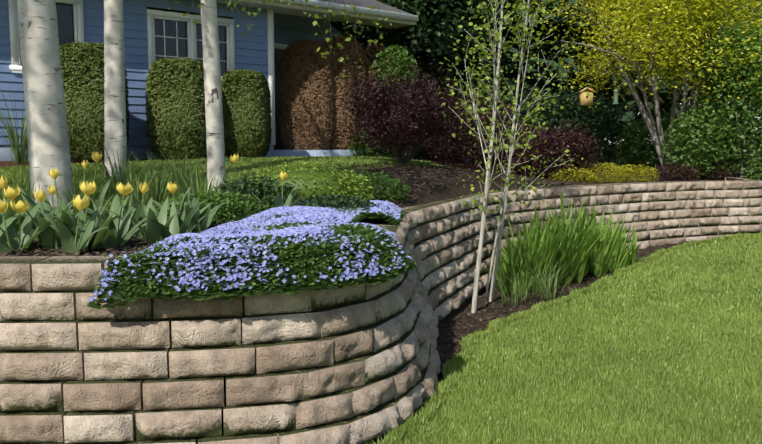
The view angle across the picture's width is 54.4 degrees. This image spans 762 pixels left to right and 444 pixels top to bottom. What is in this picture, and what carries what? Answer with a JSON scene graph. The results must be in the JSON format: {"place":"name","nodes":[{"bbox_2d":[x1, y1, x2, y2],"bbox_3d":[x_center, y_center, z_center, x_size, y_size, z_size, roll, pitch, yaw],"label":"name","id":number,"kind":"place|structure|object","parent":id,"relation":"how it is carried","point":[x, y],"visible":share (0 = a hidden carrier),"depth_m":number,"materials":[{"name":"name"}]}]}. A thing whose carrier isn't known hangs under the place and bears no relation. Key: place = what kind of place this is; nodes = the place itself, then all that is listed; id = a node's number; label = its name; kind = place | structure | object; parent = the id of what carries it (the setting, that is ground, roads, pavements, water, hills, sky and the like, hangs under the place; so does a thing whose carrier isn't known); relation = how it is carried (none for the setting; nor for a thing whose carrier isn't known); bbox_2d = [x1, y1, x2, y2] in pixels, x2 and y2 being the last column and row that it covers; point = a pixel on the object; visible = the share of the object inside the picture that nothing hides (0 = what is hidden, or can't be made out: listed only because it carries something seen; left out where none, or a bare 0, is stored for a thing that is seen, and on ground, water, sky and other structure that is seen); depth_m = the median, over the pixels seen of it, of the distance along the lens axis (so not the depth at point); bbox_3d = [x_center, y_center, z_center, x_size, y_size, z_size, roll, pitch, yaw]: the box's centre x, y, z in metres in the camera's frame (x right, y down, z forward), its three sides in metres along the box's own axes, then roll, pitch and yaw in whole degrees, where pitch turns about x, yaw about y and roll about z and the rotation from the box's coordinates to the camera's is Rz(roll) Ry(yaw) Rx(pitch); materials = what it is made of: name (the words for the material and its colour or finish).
{"place":"outdoors","nodes":[
{"label":"outdoors","id":0,"kind":"place"},
{"bbox_2d":[0,88,68,164],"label":"potted grass","id":1,"kind":"object","parent":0,"point":[19,151],"depth_m":10.20,"materials":[{"name":"green plant"}]},
{"bbox_2d":[0,156,432,224],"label":"lawn","id":2,"kind":"structure","parent":0,"point":[253,166],"depth_m":9.67,"materials":[{"name":"green plant"}]},
{"bbox_2d":[60,0,412,14],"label":"house roof","id":3,"kind":"structure","parent":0,"point":[372,3],"depth_m":15.47,"materials":[{"name":"grey"}]},
{"bbox_2d":[199,0,408,27],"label":"house soffit","id":4,"kind":"structure","parent":3,"relation":"attached to","point":[298,12],"depth_m":14.33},
{"bbox_2d":[162,0,393,77],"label":"foliage","id":5,"kind":"object","parent":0,"point":[341,59],"depth_m":7.32,"materials":[{"name":"green plant"}]},
{"bbox_2d":[273,48,287,149],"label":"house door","id":6,"kind":"structure","parent":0,"point":[278,56],"depth_m":15.76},
{"bbox_2d":[0,155,721,255],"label":"soil","id":7,"kind":"structure","parent":0,"point":[452,190],"depth_m":9.82,"materials":[{"name":"brown soil"}]},
{"bbox_2d":[17,0,72,207],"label":"birch","id":8,"kind":"object","parent":7,"relation":"on","point":[47,127],"visible":0.9,"depth_m":6.73,"materials":[{"name":"white plant"}]},
{"bbox_2d":[59,42,129,160],"bbox_3d":[-4.340,-1.787,11.082,0.995,1.757,0.993,0,6,2],"label":"arborvitae","id":9,"kind":"object","parent":7,"relation":"on","point":[76,99],"depth_m":10.67,"materials":[{"name":"green plant"}]},
{"bbox_2d":[0,146,227,217],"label":"grassy foliage","id":10,"kind":"object","parent":7,"relation":"on","point":[153,190],"visible":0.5,"depth_m":7.09,"materials":[{"name":"green plant"}]},
{"bbox_2d":[104,0,126,176],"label":"birch","id":11,"kind":"object","parent":7,"relation":"on","point":[114,104],"visible":0.85,"depth_m":8.82,"materials":[{"name":"white plant"}]},
{"bbox_2d":[0,152,304,254],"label":"tulip","id":12,"kind":"object","parent":7,"relation":"on","point":[151,226],"depth_m":4.70,"materials":[{"name":"plant"}]},
{"bbox_2d":[0,0,341,144],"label":"house siding","id":13,"kind":"object","parent":7,"relation":"on","point":[251,51],"visible":0.1,"depth_m":12.38,"materials":[{"name":"blue wood"}]},
{"bbox_2d":[8,0,417,144],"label":"house trim","id":14,"kind":"structure","parent":13,"relation":"attached to","point":[228,24],"depth_m":13.22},
{"bbox_2d":[18,3,226,76],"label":"window","id":15,"kind":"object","parent":14,"relation":"in","point":[64,12],"depth_m":12.70,"materials":[{"name":"grey glass"}]},
{"bbox_2d":[145,58,206,159],"bbox_3d":[-3.228,-1.822,12.006,1.048,1.633,1.043,0,6,2],"label":"arborvitae","id":16,"kind":"object","parent":7,"relation":"on","point":[176,112],"depth_m":11.58,"materials":[{"name":"green plant"}]},
{"bbox_2d":[0,145,389,160],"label":"house foundation","id":17,"kind":"object","parent":7,"relation":"on","point":[140,151],"visible":0.1,"depth_m":14.04,"materials":[{"name":"grey concrete"}]},
{"bbox_2d":[200,0,225,193],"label":"birch","id":18,"kind":"object","parent":7,"relation":"on","point":[213,106],"visible":0.88,"depth_m":7.42,"materials":[{"name":"white plant"}]},
{"bbox_2d":[154,190,272,224],"bbox_3d":[-1.375,-0.066,6.052,1.031,0.384,0.730,0,6,2],"label":"mound","id":19,"kind":"object","parent":7,"relation":"on","point":[218,197],"visible":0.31,"depth_m":5.94,"materials":[{"name":"green plant"}]},
{"bbox_2d":[221,69,271,157],"bbox_3d":[-2.332,-1.849,12.745,0.868,1.532,0.863,0,6,2],"label":"arborvitae","id":20,"kind":"object","parent":7,"relation":"on","point":[250,115],"depth_m":12.40,"materials":[{"name":"green plant"}]},
{"bbox_2d":[87,211,418,309],"bbox_3d":[-0.595,0.129,5.207,1.675,0.302,3.148,0,6,2],"label":"phlox mat","id":21,"kind":"object","parent":7,"relation":"on","point":[230,295],"visible":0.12,"depth_m":3.88,"materials":[{"name":"green plant"}]},
{"bbox_2d":[88,200,416,303],"bbox_3d":[-0.593,0.094,5.213,1.651,0.309,3.140,0,6,2],"label":"phlox","id":22,"kind":"object","parent":21,"relation":"on","point":[351,228],"depth_m":4.10,"materials":[{"name":"purple plant"}]},
{"bbox_2d":[211,176,303,214],"bbox_3d":[-1.125,-0.179,6.635,0.935,0.471,0.669,0,6,2],"label":"mound","id":23,"kind":"object","parent":7,"relation":"on","point":[250,189],"visible":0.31,"depth_m":6.52,"materials":[{"name":"green plant"}]},
{"bbox_2d":[278,39,334,149],"bbox_3d":[-1.496,-2.471,15.063,1.164,2.422,1.155,0,6,2],"label":"brown hedge","id":24,"kind":"object","parent":7,"relation":"on","point":[289,141],"depth_m":14.65,"materials":[{"name":"brown plant"}]},
{"bbox_2d":[241,162,373,205],"bbox_3d":[-0.723,-0.294,6.924,1.317,0.534,0.760,0,6,2],"label":"box shrub","id":25,"kind":"object","parent":7,"relation":"on","point":[306,176],"depth_m":6.70,"materials":[{"name":"green plant"}]},
{"bbox_2d":[296,194,376,222],"bbox_3d":[-0.406,-0.080,6.326,0.838,0.331,0.602,0,6,2],"label":"mound","id":26,"kind":"object","parent":7,"relation":"on","point":[341,200],"visible":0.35,"depth_m":6.22,"materials":[{"name":"green plant"}]},
{"bbox_2d":[326,20,358,35],"bbox_3d":[-1.749,-5.356,20.404,4.680,8.801,4.421,0,6,2],"label":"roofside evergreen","id":27,"kind":"object","parent":7,"relation":"on","point":[338,25],"depth_m":20.42,"materials":[{"name":"green plant"}]},
{"bbox_2d":[322,35,368,149],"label":"brown hedge","id":28,"kind":"object","parent":7,"relation":"on","point":[335,145],"depth_m":15.00,"materials":[{"name":"brown plant"}]},
{"bbox_2d":[328,21,408,38],"bbox_3d":[-1.771,-10.430,28.157,7.205,17.681,7.236,0,6,2],"label":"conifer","id":29,"kind":"object","parent":7,"relation":"on","point":[359,29],"depth_m":26.52,"materials":[{"name":"green plant"}]},
{"bbox_2d":[338,170,411,202],"bbox_3d":[-0.200,-0.320,7.601,1.034,0.421,0.733,0,6,2],"label":"mound","id":30,"kind":"object","parent":7,"relation":"on","point":[388,185],"visible":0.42,"depth_m":7.50,"materials":[{"name":"green plant"}]},
{"bbox_2d":[357,45,398,153],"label":"brown hedge","id":31,"kind":"object","parent":7,"relation":"on","point":[368,49],"depth_m":15.39,"materials":[{"name":"plant"}]},
{"bbox_2d":[348,44,418,158],"bbox_3d":[0.030,-2.288,15.377,1.585,2.785,1.103,-2,6,-16],"label":"shrub","id":32,"kind":"object","parent":7,"relation":"on","point":[399,59],"visible":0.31,"depth_m":15.10,"materials":[{"name":"green plant"}]},
{"bbox_2d":[335,56,485,163],"bbox_3d":[0.452,-1.639,11.216,2.375,1.796,2.541,0,6,2],"label":"purple shrub","id":33,"kind":"object","parent":7,"relation":"on","point":[392,94],"depth_m":10.94,"materials":[{"name":"purple plant"}]},
{"bbox_2d":[360,0,509,56],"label":"tree foliage","id":34,"kind":"object","parent":7,"relation":"on","point":[411,7],"depth_m":17.72,"materials":[{"name":"green plant"}]},
{"bbox_2d":[343,0,529,161],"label":"foliage","id":35,"kind":"object","parent":7,"relation":"on","point":[505,60],"depth_m":20.97,"materials":[{"name":"green plant"}]},
{"bbox_2d":[431,95,549,176],"bbox_3d":[2.314,-1.728,15.327,2.657,1.851,1.451,0,6,2],"label":"purple shrub","id":36,"kind":"object","parent":7,"relation":"on","point":[469,139],"visible":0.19,"depth_m":15.10,"materials":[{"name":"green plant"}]},
{"bbox_2d":[437,15,563,133],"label":"leaves","id":37,"kind":"object","parent":7,"relation":"on","point":[535,64],"depth_m":34.98,"materials":[{"name":"green plant"}]},
{"bbox_2d":[399,57,623,170],"bbox_3d":[3.242,-2.689,19.347,6.434,3.182,2.171,-1,6,-6],"label":"shrub","id":38,"kind":"object","parent":7,"relation":"on","point":[598,123],"visible":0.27,"depth_m":19.18,"materials":[{"name":"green plant"}]},
{"bbox_2d":[443,0,639,166],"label":"tree","id":39,"kind":"object","parent":7,"relation":"on","point":[625,118],"depth_m":24.63,"materials":[{"name":"green plant"}]},
{"bbox_2d":[496,117,607,180],"bbox_3d":[3.234,-1.310,14.028,2.165,1.371,1.947,0,6,2],"label":"purple shrub","id":40,"kind":"object","parent":7,"relation":"on","point":[568,144],"depth_m":13.68,"materials":[{"name":"purple plant"}]},
{"bbox_2d":[548,163,660,182],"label":"gold shrub","id":41,"kind":"object","parent":7,"relation":"on","point":[613,174],"visible":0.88,"depth_m":13.77,"materials":[{"name":"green plant"}]},
{"bbox_2d":[518,0,761,177],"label":"tree","id":42,"kind":"object","parent":7,"relation":"on","point":[705,8],"depth_m":15.12,"materials":[{"name":"plant"}]},
{"bbox_2d":[560,40,662,102],"bbox_3d":[4.907,-3.026,15.043,3.177,1.109,0.462,-4,7,-33],"label":"tree branch","id":43,"kind":"object","parent":42,"relation":"attached to","point":[643,81],"visible":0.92,"depth_m":14.91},
{"bbox_2d":[578,87,594,105],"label":"bird house","id":44,"kind":"structure","parent":43,"relation":"attached to","point":[583,100],"depth_m":14.22,"materials":[{"name":"yellow wood"}]},
{"bbox_2d":[612,89,618,103],"bbox_3d":[4.653,-2.489,14.674,0.130,0.300,0.124,0,6,2],"label":"tube feeder","id":45,"kind":"object","parent":43,"relation":"attached to","point":[615,100],"visible":0.96,"depth_m":14.64,"materials":[{"name":"green plastic"}]},
{"bbox_2d":[614,89,761,173],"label":"shrub","id":46,"kind":"object","parent":7,"relation":"on","point":[634,140],"visible":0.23,"depth_m":18.43,"materials":[{"name":"green plant"}]},
{"bbox_2d":[652,163,737,180],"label":"red shrub","id":47,"kind":"object","parent":7,"relation":"on","point":[665,173],"visible":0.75,"depth_m":14.36,"materials":[{"name":"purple plant"}]},
{"bbox_2d":[660,24,761,187],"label":"shrub","id":48,"kind":"object","parent":7,"relation":"on","point":[716,129],"depth_m":14.44,"materials":[{"name":"green plant"}]},
{"bbox_2d":[12,5,760,143],"label":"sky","id":49,"kind":"structure","parent":0,"point":[609,5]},
{"bbox_2d":[196,144,761,443],"bbox_3d":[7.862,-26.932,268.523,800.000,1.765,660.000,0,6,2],"label":"ground","id":50,"kind":"structure","parent":0,"point":[461,331],"depth_m":7.05,"materials":[{"name":"green plant"}]},
{"bbox_2d":[0,163,693,404],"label":"mulch chips","id":51,"kind":"object","parent":50,"relation":"on","point":[59,253],"visible":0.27,"depth_m":7.86,"materials":[{"name":"brown wood"}]},
{"bbox_2d":[438,0,531,312],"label":"young tree","id":52,"kind":"object","parent":51,"relation":"on","point":[481,240],"depth_m":7.33,"materials":[{"name":"plant"}]},
{"bbox_2d":[0,166,761,443],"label":"retaining wall","id":53,"kind":"structure","parent":50,"relation":"on","point":[356,364],"depth_m":3.95,"materials":[{"name":"beige stone"}]},
{"bbox_2d":[459,0,586,301],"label":"young tree","id":54,"kind":"object","parent":50,"relation":"on","point":[492,288],"depth_m":7.96,"materials":[{"name":"green plant"}]},
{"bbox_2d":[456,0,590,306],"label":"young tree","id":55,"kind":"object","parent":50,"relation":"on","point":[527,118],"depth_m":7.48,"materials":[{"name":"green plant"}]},
{"bbox_2d":[482,252,578,304],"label":"grass clump","id":56,"kind":"object","parent":50,"relation":"on","point":[548,282],"visible":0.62,"depth_m":8.06,"materials":[{"name":"green plant"}]},
{"bbox_2d":[366,232,761,443],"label":"lawn","id":57,"kind":"structure","parent":50,"relation":"on","point":[707,356],"depth_m":5.50,"materials":[{"name":"green plant"}]},
{"bbox_2d":[486,186,649,293],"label":"iris leaves","id":58,"kind":"object","parent":50,"relation":"on","point":[583,246],"visible":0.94,"depth_m":9.00,"materials":[{"name":"green plant"}]},
{"bbox_2d":[548,41,660,137],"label":"tree","id":59,"kind":"object","parent":50,"relation":"on","point":[613,84],"depth_m":43.26,"materials":[{"name":"green plant"}]},
{"bbox_2d":[555,0,716,158],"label":"tree","id":60,"kind":"object","parent":50,"relation":"on","point":[665,107],"depth_m":30.42,"materials":[{"name":"green plant"}]},
{"bbox_2d":[659,19,745,114],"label":"tree","id":61,"kind":"object","parent":50,"relation":"on","point":[682,81],"depth_m":40.21,"materials":[{"name":"green plant"}]},
{"bbox_2d":[678,0,761,116],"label":"tree","id":62,"kind":"object","parent":50,"relation":"on","point":[759,27],"visible":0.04,"depth_m":29.87,"materials":[{"name":"green plant"}]},
{"bbox_2d":[689,0,761,123],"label":"tree","id":63,"kind":"object","parent":50,"relation":"on","point":[745,15],"depth_m":32.89,"materials":[{"name":"green plant"}]}
]}

